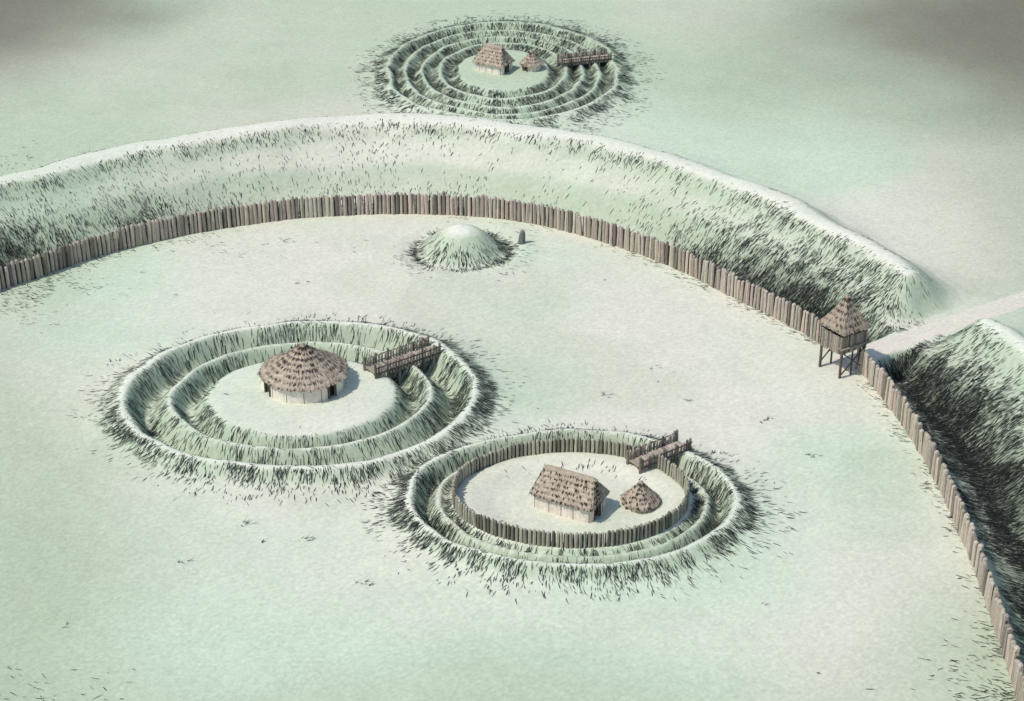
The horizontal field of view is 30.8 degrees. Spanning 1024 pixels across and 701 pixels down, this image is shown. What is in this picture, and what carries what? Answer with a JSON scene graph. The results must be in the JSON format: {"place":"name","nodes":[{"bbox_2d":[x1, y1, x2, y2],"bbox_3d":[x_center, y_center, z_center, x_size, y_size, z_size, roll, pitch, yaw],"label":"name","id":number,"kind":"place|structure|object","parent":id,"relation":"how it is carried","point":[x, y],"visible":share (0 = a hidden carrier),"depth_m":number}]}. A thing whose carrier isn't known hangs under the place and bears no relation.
{"place":"outdoors","nodes":[
{"label":"outdoors","id":0,"kind":"place"},
{"bbox_2d":[266,379,344,403],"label":"wall","id":1,"kind":"structure","parent":0,"point":[313,396],"depth_m":246.77},
{"bbox_2d":[0,0,1023,700],"bbox_3d":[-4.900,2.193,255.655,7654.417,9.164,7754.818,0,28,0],"label":"ground","id":2,"kind":"structure","parent":0,"point":[892,126],"depth_m":262.94},
{"bbox_2d":[363,334,441,384],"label":"timber bridge","id":3,"kind":"structure","parent":2,"relation":"on","point":[422,354],"depth_m":255.92},
{"bbox_2d":[62,251,819,672],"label":"grass tufts","id":4,"kind":"object","parent":2,"relation":"on","point":[368,579],"visible":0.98,"depth_m":236.65},
{"bbox_2d":[475,63,511,74],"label":"wall","id":5,"kind":"structure","parent":2,"relation":"on","point":[492,69],"depth_m":361.35},
{"bbox_2d":[472,43,514,67],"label":"thatched roof","id":6,"kind":"structure","parent":5,"relation":"on","point":[495,62],"depth_m":360.92},
{"bbox_2d":[472,46,509,65],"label":"straw","id":7,"kind":"object","parent":6,"relation":"attached to","point":[496,56],"visible":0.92,"depth_m":360.67},
{"bbox_2d":[0,10,1023,700],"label":"grass","id":8,"kind":"structure","parent":2,"relation":"on","point":[1000,522],"depth_m":252.00},
{"bbox_2d":[0,191,1023,700],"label":"palisade","id":9,"kind":"object","parent":2,"relation":"on","point":[788,313],"visible":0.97,"depth_m":286.61},
{"bbox_2d":[518,230,524,244],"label":"standing stone","id":10,"kind":"object","parent":2,"relation":"on","point":[521,239],"visible":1,"depth_m":292.62},
{"bbox_2d":[519,50,543,71],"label":"round hut","id":11,"kind":"object","parent":2,"relation":"on","point":[531,61],"visible":1,"depth_m":362.06},
{"bbox_2d":[534,496,605,522],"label":"wall","id":12,"kind":"structure","parent":2,"relation":"on","point":[575,513],"depth_m":223.34},
{"bbox_2d":[531,464,609,511],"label":"thatched roof","id":13,"kind":"structure","parent":12,"relation":"on","point":[548,492],"depth_m":222.92},
{"bbox_2d":[529,468,606,511],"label":"straw","id":14,"kind":"object","parent":13,"relation":"attached to","point":[594,503],"visible":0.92,"depth_m":222.39},
{"bbox_2d":[594,504,600,519],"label":"doorway","id":15,"kind":"structure","parent":12,"relation":"attached to","point":[595,512],"depth_m":223.46},
{"bbox_2d":[452,437,689,548],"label":"palisade","id":16,"kind":"object","parent":2,"relation":"on","point":[542,538],"visible":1,"depth_m":221.98},
{"bbox_2d":[556,48,611,69],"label":"timber bridge","id":17,"kind":"structure","parent":2,"relation":"on","point":[590,58],"depth_m":366.57},
{"bbox_2d":[620,480,660,512],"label":"round hut","id":18,"kind":"object","parent":2,"relation":"on","point":[640,496],"visible":1,"depth_m":224.51},
{"bbox_2d":[625,429,692,473],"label":"timber bridge","id":19,"kind":"structure","parent":2,"relation":"on","point":[645,460],"depth_m":234.08},
{"bbox_2d":[817,294,871,378],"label":"watchtower","id":20,"kind":"structure","parent":2,"relation":"on","point":[845,324],"depth_m":252.82},
{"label":"wall","id":21,"kind":"object","parent":2,"relation":"on","visible":0},
{"bbox_2d":[264,380,336,398],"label":"doorway","id":22,"kind":"structure","parent":21,"relation":"attached to","point":[330,391],"depth_m":248.20},
{"bbox_2d":[257,343,348,392],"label":"thatched roof","id":23,"kind":"structure","parent":21,"relation":"on","point":[282,378],"depth_m":247.69}
]}

